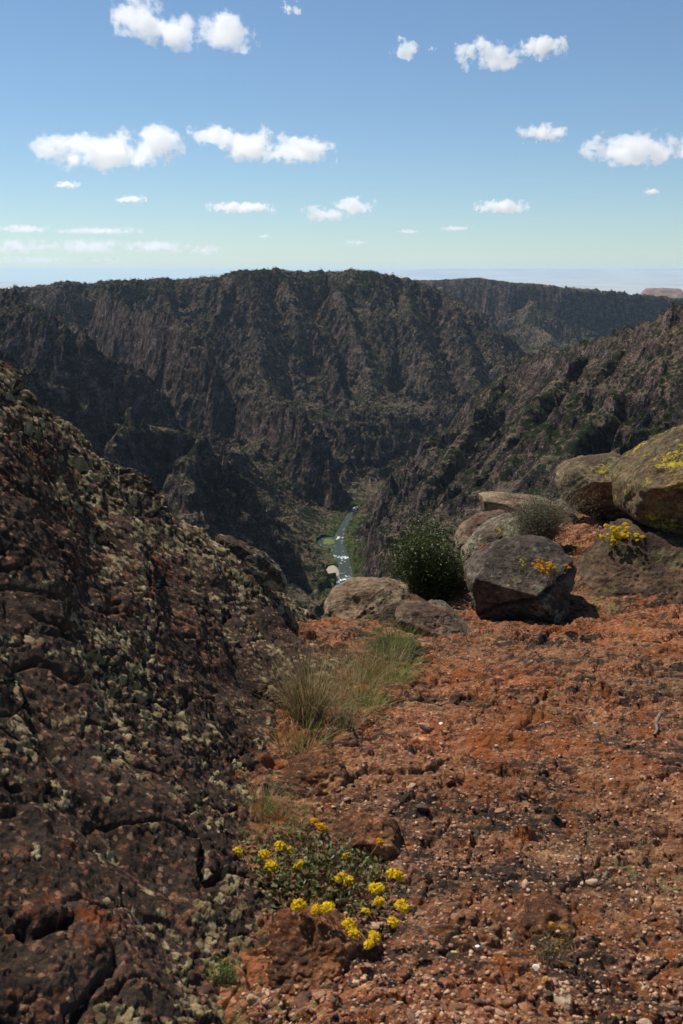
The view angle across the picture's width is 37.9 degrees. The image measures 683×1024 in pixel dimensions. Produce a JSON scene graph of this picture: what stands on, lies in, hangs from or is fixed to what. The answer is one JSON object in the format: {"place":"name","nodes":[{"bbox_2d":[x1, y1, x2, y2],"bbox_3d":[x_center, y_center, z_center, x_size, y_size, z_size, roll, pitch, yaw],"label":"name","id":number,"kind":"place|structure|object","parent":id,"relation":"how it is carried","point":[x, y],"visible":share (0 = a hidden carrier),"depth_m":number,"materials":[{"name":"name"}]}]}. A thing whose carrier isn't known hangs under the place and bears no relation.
{"place":"outdoors","nodes":[
{"label":"outdoors","id":0,"kind":"place"},
{"bbox_2d":[312,991,325,1000],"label":"stone","id":1,"kind":"object","parent":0,"point":[319,995],"visible":0.99,"depth_m":2.13,"materials":[{"name":"beige stone"}]},
{"bbox_2d":[317,537,332,547],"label":"river","id":2,"kind":"structure","parent":0,"point":[320,541],"depth_m":2136.83,"materials":[{"name":"liquid"}]},
{"bbox_2d":[323,539,334,545],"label":"grassy island","id":3,"kind":"structure","parent":0,"point":[328,542],"depth_m":2123.70,"materials":[{"name":"green plant"}]},
{"bbox_2d":[326,565,339,576],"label":"gravel bar","id":4,"kind":"object","parent":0,"point":[332,569],"visible":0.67,"depth_m":1921.03,"materials":[{"name":"beige gravel"}]},
{"bbox_2d":[0,267,682,619],"bbox_3d":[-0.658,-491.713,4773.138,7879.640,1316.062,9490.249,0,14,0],"label":"canyon walls","id":5,"kind":"structure","parent":0,"point":[184,382],"depth_m":2482.77,"materials":[{"name":"grey stone"}]},
{"bbox_2d":[0,266,682,604],"bbox_3d":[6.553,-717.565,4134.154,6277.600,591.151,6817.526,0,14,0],"label":"juniper scrub","id":6,"kind":"object","parent":5,"relation":"on","point":[341,511],"visible":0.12,"depth_m":3201.10,"materials":[{"name":"green plant"}]},
{"bbox_2d":[0,268,682,294],"bbox_3d":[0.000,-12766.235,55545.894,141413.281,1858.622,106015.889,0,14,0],"label":"distant plain","id":7,"kind":"structure","parent":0,"point":[631,281],"depth_m":75736.62,"materials":[{"name":"soil"}]},
{"bbox_2d":[0,0,682,281],"label":"sky","id":8,"kind":"structure","parent":0,"point":[142,139],"materials":[{"name":"blue"}]},
{"bbox_2d":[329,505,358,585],"bbox_3d":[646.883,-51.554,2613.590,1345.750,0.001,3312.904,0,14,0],"label":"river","id":9,"kind":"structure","parent":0,"point":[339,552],"depth_m":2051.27,"materials":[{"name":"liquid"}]},
{"bbox_2d":[204,514,682,1023],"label":"ground","id":10,"kind":"structure","parent":0,"point":[601,620],"depth_m":3.21,"materials":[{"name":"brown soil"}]},
{"bbox_2d":[0,361,354,1023],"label":"rock outcrop","id":11,"kind":"object","parent":10,"relation":"on","point":[135,614],"visible":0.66,"depth_m":2.85,"materials":[{"name":"stone"}]},
{"bbox_2d":[215,534,287,593],"bbox_3d":[-0.502,0.280,5.256,0.437,0.326,0.241,0,14,0],"label":"boulder","id":12,"kind":"object","parent":11,"relation":"on","point":[264,569],"visible":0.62,"depth_m":5.18,"materials":[{"name":"grey stone"}]},
{"bbox_2d":[200,953,241,987],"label":"flowering plant","id":13,"kind":"object","parent":10,"relation":"on","point":[225,974],"visible":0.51,"depth_m":2.18,"materials":[{"name":"green plant"}]},
{"bbox_2d":[202,943,266,1018],"bbox_3d":[-0.271,1.031,2.108,0.287,0.087,0.238,-10,17,-36],"label":"grass tuft","id":14,"kind":"object","parent":10,"relation":"on","point":[228,983],"visible":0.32,"depth_m":2.17,"materials":[{"name":"green plant"}]},
{"bbox_2d":[246,994,259,1004],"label":"stone","id":15,"kind":"object","parent":10,"relation":"on","point":[251,997],"visible":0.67,"depth_m":2.10,"materials":[{"name":"beige stone"}]},
{"bbox_2d":[228,817,279,847],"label":"grass tuft","id":16,"kind":"object","parent":10,"relation":"on","point":[253,834],"visible":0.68,"depth_m":2.89,"materials":[{"name":"green plant"}]},
{"bbox_2d":[210,976,315,1023],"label":"grass tuft","id":17,"kind":"object","parent":10,"relation":"on","point":[261,993],"visible":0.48,"depth_m":2.11,"materials":[{"name":"green plant"}]},
{"bbox_2d":[229,774,300,817],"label":"grass tuft","id":18,"kind":"object","parent":10,"relation":"on","point":[267,799],"visible":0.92,"depth_m":3.06,"materials":[{"name":"green plant"}]},
{"bbox_2d":[259,1018,275,1023],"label":"stone","id":19,"kind":"object","parent":10,"relation":"on","point":[264,1021],"visible":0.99,"depth_m":2.02,"materials":[{"name":"stone"}]},
{"bbox_2d":[247,785,327,834],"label":"grass tuft","id":20,"kind":"object","parent":10,"relation":"on","point":[282,817],"visible":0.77,"depth_m":2.99,"materials":[{"name":"green plant"}]},
{"bbox_2d":[245,694,353,754],"bbox_3d":[-0.145,0.781,3.587,0.417,0.138,0.446,0,14,0],"label":"grass tuft","id":21,"kind":"object","parent":10,"relation":"on","point":[301,738],"visible":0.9,"depth_m":3.60,"materials":[{"name":"green plant"}]},
{"bbox_2d":[295,992,308,1007],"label":"stone","id":22,"kind":"object","parent":10,"relation":"on","point":[301,1002],"visible":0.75,"depth_m":2.14,"materials":[{"name":"brown stone"}]},
{"bbox_2d":[242,620,368,731],"bbox_3d":[-0.141,0.633,3.812,0.540,0.400,0.488,0,14,0],"label":"grass tuft","id":23,"kind":"object","parent":10,"relation":"on","point":[302,700],"visible":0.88,"depth_m":3.81,"materials":[{"name":"green plant"}]},
{"bbox_2d":[305,990,311,1000],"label":"stone","id":24,"kind":"object","parent":10,"relation":"on","point":[307,993],"visible":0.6,"depth_m":2.15,"materials":[{"name":"stone"}]},
{"bbox_2d":[281,747,351,795],"bbox_3d":[-0.087,0.881,3.298,0.245,0.142,0.238,0,14,0],"label":"boulder","id":25,"kind":"object","parent":10,"relation":"on","point":[316,769],"visible":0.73,"depth_m":3.24,"materials":[{"name":"brown stone"}]},
{"bbox_2d":[270,675,375,717],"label":"grass tuft","id":26,"kind":"object","parent":10,"relation":"on","point":[340,698],"visible":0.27,"depth_m":4.04,"materials":[{"name":"green plant"}]},
{"bbox_2d":[264,904,382,995],"bbox_3d":[-0.041,1.058,2.320,0.282,0.270,0.285,0,14,0],"label":"boulder","id":27,"kind":"object","parent":10,"relation":"on","point":[305,946],"visible":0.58,"depth_m":2.25,"materials":[{"name":"brown stone"}]},
{"bbox_2d":[232,817,414,949],"bbox_3d":[-0.007,0.924,2.559,0.430,0.219,0.812,-7,15,-26],"label":"flowering plant","id":28,"kind":"object","parent":10,"relation":"on","point":[343,873],"visible":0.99,"depth_m":2.60,"materials":[{"name":"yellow plant"}]},
{"bbox_2d":[284,643,382,681],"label":"grass tuft","id":29,"kind":"object","parent":10,"relation":"on","point":[353,654],"visible":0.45,"depth_m":4.55,"materials":[{"name":"green plant"}]},
{"bbox_2d":[308,682,379,732],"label":"grass tuft","id":30,"kind":"object","parent":10,"relation":"on","point":[340,725],"visible":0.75,"depth_m":3.79,"materials":[{"name":"green plant"}]},
{"bbox_2d":[318,637,390,672],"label":"grass tuft","id":31,"kind":"object","parent":10,"relation":"on","point":[359,653],"visible":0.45,"depth_m":4.78,"materials":[{"name":"green plant"}]},
{"bbox_2d":[301,641,410,696],"bbox_3d":[0.075,0.675,4.324,0.500,0.212,0.462,-2,14,-10],"label":"grass tuft","id":32,"kind":"object","parent":10,"relation":"on","point":[348,677],"visible":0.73,"depth_m":4.35,"materials":[{"name":"green plant"}]},
{"bbox_2d":[327,812,404,863],"bbox_3d":[0.072,0.972,2.909,0.245,0.163,0.246,0,14,0],"label":"boulder","id":33,"kind":"object","parent":10,"relation":"on","point":[362,830],"visible":0.55,"depth_m":2.86,"materials":[{"name":"brown stone"}]},
{"bbox_2d":[358,962,374,969],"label":"stone","id":34,"kind":"object","parent":10,"relation":"on","point":[367,964],"visible":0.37,"depth_m":2.21,"materials":[{"name":"beige stone"}]},
{"bbox_2d":[323,577,410,621],"bbox_3d":[0.169,0.634,5.908,0.558,0.430,0.823,0,14,0],"label":"boulder","id":35,"kind":"object","parent":10,"relation":"on","point":[354,598],"visible":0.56,"depth_m":5.79,"materials":[{"name":"beige stone"}]},
{"bbox_2d":[336,709,400,736],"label":"grass tuft","id":36,"kind":"object","parent":10,"relation":"on","point":[369,723],"visible":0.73,"depth_m":3.83,"materials":[{"name":"green plant"}]},
{"bbox_2d":[366,742,370,752],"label":"stone","id":37,"kind":"object","parent":10,"relation":"on","point":[368,747],"visible":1,"depth_m":3.47,"materials":[{"name":"stone"}]},
{"bbox_2d":[325,671,417,715],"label":"grass tuft","id":38,"kind":"object","parent":10,"relation":"on","point":[367,700],"visible":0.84,"depth_m":4.07,"materials":[{"name":"green plant"}]},
{"bbox_2d":[373,922,382,929],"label":"stone","id":39,"kind":"object","parent":10,"relation":"on","point":[376,926],"visible":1,"depth_m":2.41,"materials":[{"name":"beige stone"}]},
{"bbox_2d":[327,622,440,690],"bbox_3d":[0.197,0.655,4.424,0.565,0.241,0.552,0,14,0],"label":"grass tuft","id":40,"kind":"object","parent":10,"relation":"on","point":[391,667],"visible":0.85,"depth_m":4.46,"materials":[{"name":"plant"}]},
{"bbox_2d":[367,594,428,627],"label":"boulder","id":41,"kind":"object","parent":10,"relation":"on","point":[387,611],"visible":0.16,"depth_m":5.65,"materials":[{"name":"stone"}]},
{"bbox_2d":[363,636,432,663],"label":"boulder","id":42,"kind":"object","parent":10,"relation":"on","point":[417,648],"visible":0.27,"depth_m":5.00,"materials":[{"name":"brown stone"}]},
{"bbox_2d":[348,602,440,654],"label":"grass tuft","id":43,"kind":"object","parent":42,"relation":"on","point":[392,638],"visible":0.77,"depth_m":5.05,"materials":[{"name":"green plant"}]},
{"bbox_2d":[395,913,404,921],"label":"stone","id":44,"kind":"object","parent":10,"relation":"on","point":[400,916],"visible":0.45,"depth_m":2.47,"materials":[{"name":"brown stone"}]},
{"bbox_2d":[400,730,409,737],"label":"stone","id":45,"kind":"object","parent":10,"relation":"on","point":[403,733],"visible":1,"depth_m":3.71,"materials":[{"name":"brown stone"}]},
{"bbox_2d":[406,1008,414,1020],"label":"stone","id":46,"kind":"object","parent":10,"relation":"on","point":[410,1014],"visible":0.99,"depth_m":2.03,"materials":[{"name":"brown stone"}]},
{"bbox_2d":[406,783,416,788],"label":"stone","id":47,"kind":"object","parent":10,"relation":"on","point":[411,785],"visible":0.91,"depth_m":3.31,"materials":[{"name":"beige stone"}]},
{"bbox_2d":[409,863,421,869],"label":"stone","id":48,"kind":"object","parent":10,"relation":"on","point":[414,866],"visible":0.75,"depth_m":2.76,"materials":[{"name":"stone"}]},
{"bbox_2d":[415,803,428,811],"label":"stone","id":49,"kind":"object","parent":10,"relation":"on","point":[421,807],"visible":1,"depth_m":3.04,"materials":[{"name":"grey stone"}]},
{"bbox_2d":[404,619,444,642],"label":"grass tuft","id":50,"kind":"object","parent":10,"relation":"on","point":[430,633],"visible":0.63,"depth_m":5.22,"materials":[{"name":"green plant"}]},
{"bbox_2d":[418,723,430,729],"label":"stone","id":51,"kind":"object","parent":10,"relation":"on","point":[424,726],"visible":1,"depth_m":3.80,"materials":[{"name":"beige stone"}]},
{"bbox_2d":[372,498,485,602],"bbox_3d":[0.573,0.295,6.305,0.770,0.744,0.692,0,14,0],"label":"leafy bush","id":52,"kind":"object","parent":10,"relation":"on","point":[430,571],"visible":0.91,"depth_m":6.17,"materials":[{"name":"green plant"}]},
{"bbox_2d":[395,600,471,637],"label":"boulder","id":53,"kind":"object","parent":10,"relation":"on","point":[448,625],"visible":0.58,"depth_m":5.48,"materials":[{"name":"grey stone"}]},
{"bbox_2d":[430,941,442,950],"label":"stone","id":54,"kind":"object","parent":10,"relation":"on","point":[439,946],"visible":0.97,"depth_m":2.31,"materials":[{"name":"beige stone"}]},
{"bbox_2d":[428,599,458,614],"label":"boulder","id":55,"kind":"object","parent":10,"relation":"on","point":[439,602],"visible":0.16,"depth_m":5.85,"materials":[{"name":"stone"}]},
{"bbox_2d":[445,779,454,784],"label":"stone","id":56,"kind":"object","parent":10,"relation":"on","point":[449,781],"visible":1,"depth_m":3.35,"materials":[{"name":"stone"}]},
{"bbox_2d":[451,913,459,919],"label":"stone","id":57,"kind":"object","parent":10,"relation":"on","point":[455,916],"visible":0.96,"depth_m":2.48,"materials":[{"name":"brown stone"}]},
{"bbox_2d":[449,1003,467,1010],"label":"stone","id":58,"kind":"object","parent":10,"relation":"on","point":[459,1006],"visible":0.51,"depth_m":2.09,"materials":[{"name":"brown stone"}]},
{"bbox_2d":[456,909,464,918],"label":"stone","id":59,"kind":"object","parent":10,"relation":"on","point":[461,914],"visible":1,"depth_m":2.49,"materials":[{"name":"brown stone"}]},
{"bbox_2d":[453,607,482,634],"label":"grass tuft","id":60,"kind":"object","parent":10,"relation":"on","point":[468,627],"visible":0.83,"depth_m":5.48,"materials":[{"name":"green plant"}]},
{"bbox_2d":[454,509,508,552],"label":"boulder","id":61,"kind":"object","parent":10,"relation":"on","point":[465,530],"visible":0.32,"depth_m":7.85,"materials":[{"name":"brown stone"}]},
{"bbox_2d":[461,512,524,563],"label":"boulder","id":62,"kind":"object","parent":10,"relation":"on","point":[476,540],"visible":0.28,"depth_m":7.23,"materials":[{"name":"stone"}]},
{"bbox_2d":[493,950,505,954],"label":"stone","id":63,"kind":"object","parent":10,"relation":"on","point":[501,952],"visible":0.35,"depth_m":2.33,"materials":[{"name":"beige stone"}]},
{"bbox_2d":[494,807,505,813],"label":"stone","id":64,"kind":"object","parent":10,"relation":"on","point":[499,810],"visible":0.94,"depth_m":3.15,"materials":[{"name":"beige stone"}]},
{"bbox_2d":[494,1007,505,1017],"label":"stone","id":65,"kind":"object","parent":10,"relation":"on","point":[499,1012],"visible":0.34,"depth_m":2.08,"materials":[{"name":"beige stone"}]},
{"bbox_2d":[498,998,516,1007],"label":"stone","id":66,"kind":"object","parent":10,"relation":"on","point":[508,1002],"visible":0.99,"depth_m":2.15,"materials":[{"name":"brown stone"}]},
{"bbox_2d":[507,800,515,804],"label":"stone","id":67,"kind":"object","parent":10,"relation":"on","point":[511,802],"visible":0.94,"depth_m":3.20,"materials":[{"name":"stone"}]},
{"bbox_2d":[464,535,576,624],"bbox_3d":[1.047,0.454,5.843,0.626,0.586,0.625,0,14,0],"label":"boulder","id":68,"kind":"object","parent":10,"relation":"on","point":[505,579],"visible":0.91,"depth_m":5.67,"materials":[{"name":"grey stone"}]},
{"bbox_2d":[531,558,570,585],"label":"flowering plant","id":69,"kind":"object","parent":68,"relation":"on","point":[552,572],"visible":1,"depth_m":5.45,"materials":[{"name":"yellow plant"}]},
{"bbox_2d":[518,1002,529,1011],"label":"stone","id":70,"kind":"object","parent":10,"relation":"on","point":[523,1006],"visible":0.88,"depth_m":2.13,"materials":[{"name":"beige stone"}]},
{"bbox_2d":[522,879,529,889],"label":"stone","id":71,"kind":"object","parent":10,"relation":"on","point":[525,884],"visible":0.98,"depth_m":2.64,"materials":[{"name":"beige stone"}]},
{"bbox_2d":[478,491,577,524],"bbox_3d":[1.592,-0.023,8.537,0.806,0.230,0.640,0,14,0],"label":"boulder","id":72,"kind":"object","parent":10,"relation":"on","point":[489,501],"visible":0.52,"depth_m":8.44,"materials":[{"name":"beige stone"}]},
{"bbox_2d":[532,964,539,970],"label":"stone","id":73,"kind":"object","parent":10,"relation":"on","point":[535,967],"visible":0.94,"depth_m":2.25,"materials":[{"name":"white stone"}]},
{"bbox_2d":[533,805,540,809],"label":"stone","id":74,"kind":"object","parent":10,"relation":"on","point":[537,807],"visible":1,"depth_m":3.15,"materials":[{"name":"grey stone"}]},
{"bbox_2d":[515,891,578,942],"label":"boulder","id":75,"kind":"object","parent":10,"relation":"on","point":[538,913],"visible":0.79,"depth_m":2.42,"materials":[{"name":"brown stone"}]},
{"bbox_2d":[546,990,551,996],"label":"stone","id":76,"kind":"object","parent":10,"relation":"on","point":[549,993],"visible":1,"depth_m":2.16,"materials":[{"name":"grey stone"}]},
{"bbox_2d":[492,468,606,545],"bbox_3d":[1.410,-0.029,6.974,0.837,0.627,0.634,-6,15,-22],"label":"twiggy shrub","id":77,"kind":"object","parent":10,"relation":"on","point":[539,521],"visible":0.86,"depth_m":6.94,"materials":[{"name":"green plant"}]},
{"bbox_2d":[530,921,579,981],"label":"flowering plant","id":78,"kind":"object","parent":10,"relation":"on","point":[551,958],"visible":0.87,"depth_m":2.27,"materials":[{"name":"green plant"}]},
{"bbox_2d":[554,498,582,513],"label":"boulder","id":79,"kind":"object","parent":10,"relation":"on","point":[576,512],"visible":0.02,"depth_m":8.71,"materials":[{"name":"stone"}]},
{"bbox_2d":[585,879,597,886],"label":"stone","id":80,"kind":"object","parent":10,"relation":"on","point":[592,882],"visible":1,"depth_m":2.72,"materials":[{"name":"beige stone"}]},
{"bbox_2d":[554,452,628,520],"bbox_3d":[2.192,-0.200,8.279,0.808,0.553,0.726,0,14,0],"label":"boulder","id":81,"kind":"object","parent":10,"relation":"on","point":[582,466],"visible":0.52,"depth_m":8.08,"materials":[{"name":"stone"}]},
{"bbox_2d":[576,518,682,603],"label":"boulder","id":82,"kind":"object","parent":10,"relation":"on","point":[650,564],"visible":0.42,"depth_m":6.10,"materials":[{"name":"grey stone"}]},
{"bbox_2d":[599,522,637,547],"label":"flowering plant","id":83,"kind":"object","parent":82,"relation":"on","point":[616,535],"visible":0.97,"depth_m":6.19,"materials":[{"name":"yellow plant"}]},
{"bbox_2d":[627,532,644,541],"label":"flowering plant","id":84,"kind":"object","parent":82,"relation":"on","point":[638,536],"visible":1,"depth_m":6.16,"materials":[{"name":"yellow plant"}]},
{"bbox_2d":[611,425,682,534],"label":"boulder","id":85,"kind":"object","parent":82,"relation":"on","point":[647,482],"visible":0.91,"depth_m":6.28,"materials":[{"name":"grey stone"}]},
{"bbox_2d":[633,815,643,821],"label":"stone","id":86,"kind":"object","parent":10,"relation":"on","point":[636,817],"visible":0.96,"depth_m":3.12,"materials":[{"name":"brown stone"}]},
{"bbox_2d":[626,1018,651,1023],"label":"stone","id":87,"kind":"object","parent":10,"relation":"on","point":[644,1021],"visible":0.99,"depth_m":2.09,"materials":[{"name":"beige stone"}]},
{"bbox_2d":[653,712,662,735],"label":"twig","id":88,"kind":"object","parent":10,"relation":"on","point":[659,716],"visible":1,"depth_m":3.89,"materials":[{"name":"grey wood"}]},
{"bbox_2d":[667,1011,675,1017],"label":"stone","id":89,"kind":"object","parent":10,"relation":"on","point":[672,1014],"visible":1,"depth_m":2.15,"materials":[{"name":"brown stone"}]},
{"bbox_2d":[667,904,676,910],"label":"stone","id":90,"kind":"object","parent":10,"relation":"on","point":[669,906],"visible":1,"depth_m":2.61,"materials":[{"name":"brown stone"}]},
{"bbox_2d":[641,288,682,297],"bbox_3d":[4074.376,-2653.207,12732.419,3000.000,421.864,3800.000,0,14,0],"label":"hills","id":91,"kind":"structure","parent":0,"point":[672,292],"depth_m":12512.72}
]}

